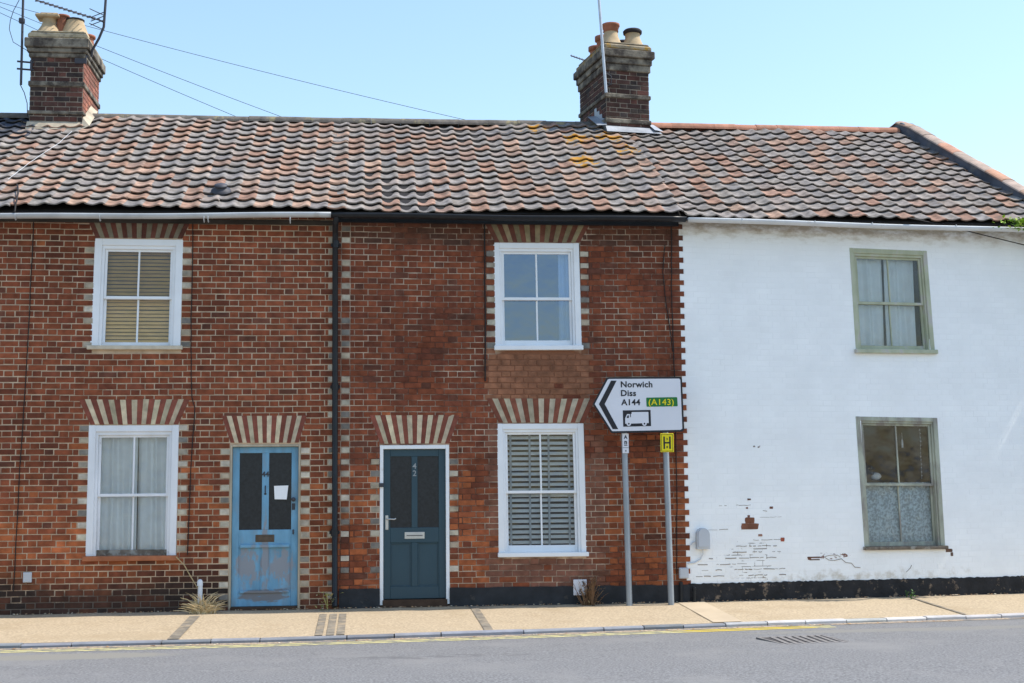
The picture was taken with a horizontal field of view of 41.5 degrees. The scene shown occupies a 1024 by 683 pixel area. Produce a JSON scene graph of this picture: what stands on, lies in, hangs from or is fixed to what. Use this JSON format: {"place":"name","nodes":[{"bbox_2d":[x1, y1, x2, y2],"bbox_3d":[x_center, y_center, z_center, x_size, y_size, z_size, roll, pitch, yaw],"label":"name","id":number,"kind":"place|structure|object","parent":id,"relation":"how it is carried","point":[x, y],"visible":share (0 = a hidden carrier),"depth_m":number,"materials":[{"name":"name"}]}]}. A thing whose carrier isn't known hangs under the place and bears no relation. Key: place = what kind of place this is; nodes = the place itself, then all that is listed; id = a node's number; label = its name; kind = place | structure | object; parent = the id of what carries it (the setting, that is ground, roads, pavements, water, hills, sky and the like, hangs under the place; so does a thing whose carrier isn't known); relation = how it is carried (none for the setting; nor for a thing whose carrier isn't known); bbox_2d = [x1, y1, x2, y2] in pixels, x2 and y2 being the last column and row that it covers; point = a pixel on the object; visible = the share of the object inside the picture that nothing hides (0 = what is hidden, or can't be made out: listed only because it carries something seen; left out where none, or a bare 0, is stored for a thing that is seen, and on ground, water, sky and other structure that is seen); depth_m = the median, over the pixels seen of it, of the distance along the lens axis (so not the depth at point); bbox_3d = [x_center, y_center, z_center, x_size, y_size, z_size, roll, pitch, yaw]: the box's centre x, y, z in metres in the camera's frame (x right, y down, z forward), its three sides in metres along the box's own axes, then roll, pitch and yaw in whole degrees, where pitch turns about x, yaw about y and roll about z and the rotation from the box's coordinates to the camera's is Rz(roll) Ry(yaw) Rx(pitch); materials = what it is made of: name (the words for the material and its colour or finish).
{"place":"outdoors","nodes":[
{"label":"outdoors","id":0,"kind":"place"},
{"bbox_2d":[173,592,228,613],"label":"dry grass","id":1,"kind":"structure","parent":0,"point":[202,607],"depth_m":16.16,"materials":[{"name":"plant"}]},
{"bbox_2d":[0,619,1023,682],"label":"road","id":2,"kind":"structure","parent":0,"point":[978,651],"depth_m":11.91,"materials":[{"name":"grey asphalt"}]},
{"bbox_2d":[0,625,829,652],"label":"yellow road lines","id":3,"kind":"object","parent":2,"relation":"on","point":[405,640],"visible":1,"depth_m":14.07,"materials":[{"name":"paint"}]},
{"bbox_2d":[0,613,1023,647],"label":"kerb","id":4,"kind":"structure","parent":2,"relation":"on","point":[453,633],"depth_m":14.57,"materials":[{"name":"concrete"}]},
{"bbox_2d":[0,617,1023,649],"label":"road edge grit","id":5,"kind":"object","parent":2,"relation":"on","point":[490,635],"visible":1,"depth_m":14.46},
{"bbox_2d":[756,635,850,643],"bbox_3d":[2.901,2.968,13.376,0.720,0.030,0.740,1,-6,-13],"label":"drain grate","id":6,"kind":"object","parent":2,"relation":"on","point":[804,639],"visible":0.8,"depth_m":13.40,"materials":[{"name":"grey metal"}]},
{"bbox_2d":[0,593,1023,643],"bbox_3d":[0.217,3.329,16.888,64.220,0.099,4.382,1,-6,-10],"label":"pavement","id":7,"kind":"structure","parent":0,"point":[52,628],"depth_m":15.78,"materials":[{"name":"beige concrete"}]},
{"bbox_2d":[0,113,34,165],"bbox_3d":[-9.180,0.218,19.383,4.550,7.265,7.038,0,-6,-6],"label":"roof","id":8,"kind":"structure","parent":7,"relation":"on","point":[11,123],"depth_m":19.42,"materials":[{"name":"tile"}]},
{"bbox_2d":[0,12,349,614],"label":"brick house","id":9,"kind":"structure","parent":7,"relation":"on","point":[95,187],"depth_m":16.72,"materials":[{"name":"red brick"}]},
{"bbox_2d":[14,184,18,211],"bbox_3d":[-6.118,-1.776,16.682,0.047,0.483,0.630,2,-7,-19],"label":"roof cable","id":10,"kind":"object","parent":9,"relation":"attached to","point":[16,198],"visible":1,"depth_m":16.53,"materials":[{"name":"black plastic"}]},
{"bbox_2d":[13,222,33,590],"bbox_3d":[-5.949,0.728,16.446,0.122,4.560,0.010,0,-6,-6],"label":"wall cable","id":11,"kind":"object","parent":9,"relation":"attached to","point":[23,406],"depth_m":16.43,"materials":[{"name":"black plastic"}]},
{"bbox_2d":[17,0,33,116],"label":"aerial mast","id":12,"kind":"object","parent":9,"relation":"attached to","point":[22,23],"visible":1,"depth_m":19.66,"materials":[{"name":"metal"}]},
{"bbox_2d":[9,0,28,51],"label":"loose wire","id":13,"kind":"object","parent":12,"relation":"hanging from","point":[9,25],"visible":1,"depth_m":19.63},
{"bbox_2d":[23,572,31,582],"bbox_3d":[-5.824,2.836,16.225,0.100,0.120,0.033,0,-6,-6],"label":"wall vent","id":14,"kind":"object","parent":9,"relation":"attached to","point":[27,577],"depth_m":16.21,"materials":[{"name":"grey plastic"}]},
{"bbox_2d":[10,131,71,177],"bbox_3d":[-6.345,-2.540,18.268,0.054,1.169,2.019,-1,-6,4],"label":"roof cable","id":15,"kind":"object","parent":9,"relation":"on","point":[41,154],"visible":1,"depth_m":18.18,"materials":[{"name":"white plastic"}]},
{"bbox_2d":[35,0,106,56],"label":"television aerial","id":16,"kind":"object","parent":9,"relation":"attached to","point":[93,19],"visible":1,"depth_m":19.84,"materials":[{"name":"metal"}]},
{"bbox_2d":[1,13,233,115],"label":"overhead wire","id":17,"kind":"object","parent":9,"relation":"attached to","point":[139,75],"visible":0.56,"depth_m":22.07,"materials":[{"name":"grey metal"}]},
{"bbox_2d":[100,438,137,549],"bbox_3d":[-4.854,1.867,16.625,0.470,1.526,0.078,0,-6,-6],"label":"net curtain","id":18,"kind":"object","parent":9,"relation":"hanging from","point":[116,478],"visible":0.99,"depth_m":16.63,"materials":[{"name":"white fabric"}]},
{"bbox_2d":[82,425,178,561],"bbox_3d":[-4.645,1.852,16.531,1.135,1.650,0.194,0,-6,-6],"label":"window","id":19,"kind":"structure","parent":9,"relation":"in","point":[93,552],"depth_m":16.51,"materials":[{"name":"white paint"}]},
{"bbox_2d":[87,238,182,349],"bbox_3d":[-4.665,-0.584,16.795,1.151,1.390,0.194,0,-6,-6],"label":"window","id":20,"kind":"structure","parent":9,"relation":"in","point":[102,246],"depth_m":16.78,"materials":[{"name":"white paint"}]},
{"bbox_2d":[105,252,170,341],"bbox_3d":[-4.662,-0.552,16.900,0.880,1.240,0.060,0,-6,-6],"label":"slatted blind","id":21,"kind":"object","parent":9,"relation":"attached to","point":[147,302],"visible":0.85,"depth_m":16.90,"materials":[{"name":"beige wood"}]},
{"bbox_2d":[1,7,278,115],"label":"overhead wire","id":22,"kind":"object","parent":9,"relation":"attached to","point":[159,70],"visible":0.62,"depth_m":22.12,"materials":[{"name":"grey metal"}]},
{"bbox_2d":[137,437,166,549],"bbox_3d":[-4.405,1.868,16.676,0.425,1.526,0.075,0,-6,-6],"label":"net curtain","id":23,"kind":"object","parent":9,"relation":"hanging from","point":[152,479],"visible":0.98,"depth_m":16.67,"materials":[{"name":"white fabric"}]},
{"bbox_2d":[176,557,197,588],"bbox_3d":[-3.925,2.917,16.372,0.317,0.615,0.038,-1,-6,5],"label":"dry stem","id":24,"kind":"object","parent":9,"relation":"on","point":[188,573],"visible":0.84,"depth_m":16.39,"materials":[{"name":"plant"}]},
{"bbox_2d":[187,224,194,554],"bbox_3d":[-3.949,0.544,16.687,0.076,4.140,0.010,0,-6,-6],"label":"wall cable","id":25,"kind":"object","parent":9,"relation":"attached to","point":[191,389],"depth_m":16.67,"materials":[{"name":"black plastic"}]},
{"bbox_2d":[211,183,230,194],"bbox_3d":[-3.704,-1.957,17.182,0.260,0.095,0.254,0,25,-6],"label":"roof vent","id":26,"kind":"object","parent":9,"relation":"on","point":[221,188],"visible":1,"depth_m":17.12,"materials":[{"name":"metal"}]},
{"bbox_2d":[231,447,298,606],"bbox_3d":[-3.048,2.278,16.657,0.806,1.950,0.113,0,-6,-6],"label":"door","id":27,"kind":"structure","parent":9,"relation":"in","point":[264,558],"depth_m":16.67,"materials":[{"name":"blue paint"}]},
{"bbox_2d":[274,485,287,498],"bbox_3d":[-2.861,1.871,16.732,0.176,0.172,0.002,0,-6,-6],"label":"paper notice","id":28,"kind":"object","parent":27,"relation":"attached to","point":[280,492],"visible":1,"depth_m":16.73,"materials":[{"name":"white paper"}]},
{"bbox_2d":[168,616,199,638],"bbox_3d":[-3.638,3.170,15.008,0.120,0.066,1.861,0,-6,-6],"label":"pavement tar strip","id":29,"kind":"object","parent":7,"relation":"on","point":[184,626],"visible":1,"depth_m":14.94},
{"bbox_2d":[197,579,202,603],"bbox_3d":[-3.781,3.071,16.349,0.068,0.380,0.068,0,-6,-6],"label":"stand pipe","id":30,"kind":"object","parent":7,"relation":"on","point":[200,585],"visible":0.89,"depth_m":16.33,"materials":[{"name":"white paint"}]},
{"bbox_2d":[315,614,326,634],"bbox_3d":[-2.145,3.175,15.180,0.085,0.064,1.747,0,-6,-6],"label":"pavement tar strip","id":31,"kind":"object","parent":7,"relation":"on","point":[321,624],"visible":1,"depth_m":15.13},
{"bbox_2d":[315,592,343,609],"bbox_3d":[-2.227,3.169,16.482,0.360,0.222,0.159,0,-6,-6],"label":"weed","id":32,"kind":"object","parent":7,"relation":"on","point":[326,594],"visible":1,"depth_m":16.46,"materials":[{"name":"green plant"}]},
{"bbox_2d":[326,614,336,634],"bbox_3d":[-2.026,3.176,15.198,0.085,0.064,1.736,0,-6,-6],"label":"pavement tar strip","id":33,"kind":"object","parent":7,"relation":"on","point":[331,624],"visible":1,"depth_m":15.13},
{"bbox_2d":[337,614,345,633],"bbox_3d":[-1.918,3.177,15.215,0.085,0.063,1.726,0,-6,-6],"label":"pavement tar strip","id":34,"kind":"object","parent":7,"relation":"on","point":[341,624],"visible":1,"depth_m":15.13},
{"bbox_2d":[470,606,492,629],"bbox_3d":[-0.365,3.207,15.708,0.100,0.081,2.085,0,-6,-6],"label":"pavement tar strip","id":35,"kind":"object","parent":7,"relation":"on","point":[482,619],"visible":1,"depth_m":15.59,"materials":[{"name":"grey asphalt"}]},
{"bbox_2d":[327,22,690,608],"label":"brick house","id":36,"kind":"structure","parent":7,"relation":"on","point":[427,419],"depth_m":17.17,"materials":[{"name":"red brick"}]},
{"bbox_2d":[0,2,464,119],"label":"overhead wire","id":37,"kind":"object","parent":36,"relation":"attached to","point":[254,69],"visible":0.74,"depth_m":22.29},
{"bbox_2d":[383,449,445,598],"bbox_3d":[-1.216,2.271,16.850,0.775,1.850,0.104,0,-6,-6],"label":"door","id":38,"kind":"structure","parent":36,"relation":"in","point":[414,505],"depth_m":16.86,"materials":[{"name":"teal paint"}]},
{"bbox_2d":[484,224,485,380],"bbox_3d":[-0.345,-0.510,17.202,0.027,2.040,0.016,0,-6,-6],"label":"wall cable","id":39,"kind":"object","parent":36,"relation":"attached to","point":[485,308],"depth_m":17.19,"materials":[{"name":"black plastic"}]},
{"bbox_2d":[493,243,583,349],"bbox_3d":[0.329,-0.574,17.347,1.144,1.395,0.194,0,-6,-6],"label":"window","id":40,"kind":"structure","parent":36,"relation":"in","point":[570,249],"depth_m":17.34,"materials":[{"name":"white paint"}]},
{"bbox_2d":[507,435,574,544],"bbox_3d":[0.359,1.887,17.195,0.940,1.500,0.060,0,-6,-6],"label":"slatted blind","id":41,"kind":"object","parent":36,"relation":"attached to","point":[548,495],"visible":0.92,"depth_m":17.19,"materials":[{"name":"white wood"}]},
{"bbox_2d":[497,423,588,556],"bbox_3d":[0.379,1.877,17.085,1.149,1.675,0.194,0,-6,-6],"label":"window","id":42,"kind":"structure","parent":36,"relation":"in","point":[576,430],"depth_m":17.07,"materials":[{"name":"white paint"}]},
{"bbox_2d":[558,255,569,339],"bbox_3d":[0.692,-0.553,17.522,0.180,1.226,0.042,0,-6,-9],"label":"curtain","id":43,"kind":"object","parent":36,"relation":"hanging from","point":[563,291],"visible":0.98,"depth_m":17.52,"materials":[{"name":"white fabric"}]},
{"bbox_2d":[573,579,586,594],"bbox_3d":[0.854,3.083,16.929,0.170,0.195,0.018,0,-6,-6],"label":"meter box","id":44,"kind":"object","parent":36,"relation":"attached to","point":[576,583],"visible":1,"depth_m":16.92,"materials":[{"name":"white plastic"}]},
{"bbox_2d":[598,0,611,92],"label":"aerial pole","id":45,"kind":"object","parent":36,"relation":"attached to","point":[602,48],"visible":1,"depth_m":20.61,"materials":[{"name":"metal"}]},
{"bbox_2d":[662,246,672,351],"bbox_3d":[2.011,-0.564,17.468,0.121,1.402,0.010,0,-6,-6],"label":"wall cable","id":46,"kind":"object","parent":36,"relation":"attached to","point":[665,298],"depth_m":17.46,"materials":[{"name":"black plastic"}]},
{"bbox_2d":[671,226,677,574],"bbox_3d":[2.082,0.719,17.336,0.042,4.500,0.011,0,-6,-6],"label":"wall cable","id":47,"kind":"object","parent":36,"relation":"attached to","point":[674,376],"depth_m":17.36,"materials":[{"name":"black plastic"}]},
{"bbox_2d":[679,568,688,578],"bbox_3d":[2.174,2.932,17.090,0.120,0.135,0.050,0,-6,-6],"label":"meter cover","id":48,"kind":"object","parent":36,"relation":"attached to","point":[683,573],"visible":1,"depth_m":17.07,"materials":[{"name":"grey plastic"}]},
{"bbox_2d":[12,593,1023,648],"bbox_3d":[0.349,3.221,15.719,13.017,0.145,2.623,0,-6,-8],"label":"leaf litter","id":49,"kind":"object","parent":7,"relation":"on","point":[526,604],"visible":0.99,"depth_m":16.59,"materials":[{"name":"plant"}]},
{"bbox_2d":[579,576,604,605],"bbox_3d":[0.992,3.115,16.838,0.364,0.370,0.188,0,-6,-6],"label":"dead weed","id":50,"kind":"object","parent":7,"relation":"on","point":[592,594],"visible":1,"depth_m":16.80,"materials":[{"name":"brown plant"}]},
{"bbox_2d":[593,377,683,605],"bbox_3d":[1.596,1.900,16.925,1.162,2.914,0.126,0,-6,-6],"label":"road sign","id":51,"kind":"object","parent":7,"relation":"on","point":[624,405],"visible":0.97,"depth_m":16.97,"materials":[{"name":"white metal"}]},
{"bbox_2d":[622,434,628,452],"bbox_3d":[1.426,1.280,16.955,0.079,0.245,0.008,0,-6,-6],"label":"post plate","id":52,"kind":"object","parent":51,"relation":"attached to","point":[625,441],"visible":1,"depth_m":16.95,"materials":[{"name":"white metal"}]},
{"bbox_2d":[660,432,673,451],"bbox_3d":[1.952,1.267,17.024,0.170,0.255,0.040,0,-6,-6],"label":"hydrant sign","id":53,"kind":"object","parent":51,"relation":"attached to","point":[666,441],"visible":1,"depth_m":17.01,"materials":[{"name":"yellow metal"}]},
{"bbox_2d":[679,581,682,601],"bbox_3d":[2.134,3.170,17.039,0.054,0.282,0.051,0,-6,-6],"label":"pipe stub","id":54,"kind":"object","parent":7,"relation":"on","point":[681,590],"visible":0.95,"depth_m":17.03,"materials":[{"name":"black plastic"}]},
{"bbox_2d":[692,587,695,601],"bbox_3d":[2.304,3.205,17.054,0.054,0.212,0.051,0,-6,-6],"label":"pipe stub","id":55,"kind":"object","parent":7,"relation":"on","point":[694,593],"visible":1,"depth_m":17.04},
{"bbox_2d":[678,602,740,621],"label":"pavement repair","id":56,"kind":"structure","parent":7,"relation":"on","point":[709,612],"depth_m":16.12,"materials":[{"name":"beige concrete"}]},
{"bbox_2d":[627,121,1023,601],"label":"white house","id":57,"kind":"structure","parent":7,"relation":"on","point":[804,411],"depth_m":17.90,"materials":[{"name":"paint"}]},
{"bbox_2d":[687,528,709,563],"bbox_3d":[2.370,2.599,17.151,0.286,0.454,0.088,1,-6,-11],"label":"junction box","id":58,"kind":"object","parent":57,"relation":"attached to","point":[702,539],"visible":1,"depth_m":17.13,"materials":[{"name":"grey plastic"}]},
{"bbox_2d":[857,259,883,345],"bbox_3d":[4.806,-0.507,18.161,0.400,1.256,0.051,1,-6,-11],"label":"net curtain","id":59,"kind":"object","parent":57,"relation":"hanging from","point":[870,290],"visible":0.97,"depth_m":18.17,"materials":[{"name":"white fabric"}]},
{"bbox_2d":[868,466,880,480],"bbox_3d":[4.813,1.757,17.925,0.185,0.202,0.098,1,-6,-11],"label":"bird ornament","id":60,"kind":"object","parent":57,"relation":"on","point":[875,476],"visible":1,"depth_m":17.90,"materials":[{"name":"white ceramic"}]},
{"bbox_2d":[866,482,900,541],"bbox_3d":[4.907,2.272,17.871,0.530,0.806,0.044,1,-6,-11],"label":"lace curtain","id":61,"kind":"object","parent":57,"relation":"hanging from","point":[882,510],"visible":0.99,"depth_m":17.87,"materials":[{"name":"white fabric"}]},
{"bbox_2d":[849,248,937,353],"bbox_3d":[5.090,-0.537,18.104,1.195,1.415,0.196,1,-6,-11],"label":"window","id":62,"kind":"structure","parent":57,"relation":"in","point":[926,322],"depth_m":18.11,"materials":[{"name":"green paint"}]},
{"bbox_2d":[883,260,915,345],"bbox_3d":[5.242,-0.501,18.252,0.430,1.256,0.050,1,-6,-11],"label":"net curtain","id":63,"kind":"object","parent":57,"relation":"hanging from","point":[902,290],"visible":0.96,"depth_m":18.26,"materials":[{"name":"white fabric"}]},
{"bbox_2d":[856,416,948,549],"bbox_3d":[5.124,1.867,17.847,1.220,1.750,0.196,1,-6,-11],"label":"window","id":64,"kind":"structure","parent":57,"relation":"in","point":[935,488],"depth_m":17.86,"materials":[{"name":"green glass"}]},
{"bbox_2d":[897,482,932,541],"bbox_3d":[5.362,2.278,17.963,0.500,0.806,0.044,1,-6,-11],"label":"lace curtain","id":65,"kind":"object","parent":57,"relation":"hanging from","point":[916,524],"visible":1,"depth_m":17.97,"materials":[{"name":"white fabric"}]},
{"bbox_2d":[907,217,1023,244],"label":"wall cable","id":66,"kind":"object","parent":57,"relation":"attached to","point":[968,231],"depth_m":18.18,"materials":[{"name":"plastic"}]},
{"bbox_2d":[992,215,1023,230],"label":"creeper","id":67,"kind":"object","parent":57,"relation":"attached to","point":[1020,221],"visible":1,"depth_m":18.07,"materials":[{"name":"green plant"}]},
{"bbox_2d":[905,589,915,598],"bbox_3d":[5.148,3.260,17.450,0.107,0.128,0.230,0,-6,-6],"label":"weed","id":68,"kind":"object","parent":7,"relation":"on","point":[911,595],"visible":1,"depth_m":17.39,"materials":[{"name":"green plant"}]},
{"bbox_2d":[907,596,964,613],"bbox_3d":[5.257,3.270,16.770,0.050,0.078,1.677,0,-6,-6],"label":"pavement tar strip","id":69,"kind":"object","parent":7,"relation":"on","point":[937,605],"visible":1,"depth_m":16.70,"materials":[{"name":"grey asphalt"}]},
{"bbox_2d":[0,0,1023,185],"label":"sky","id":70,"kind":"structure","parent":0,"point":[953,70],"materials":[{"name":"blue"}]}
]}

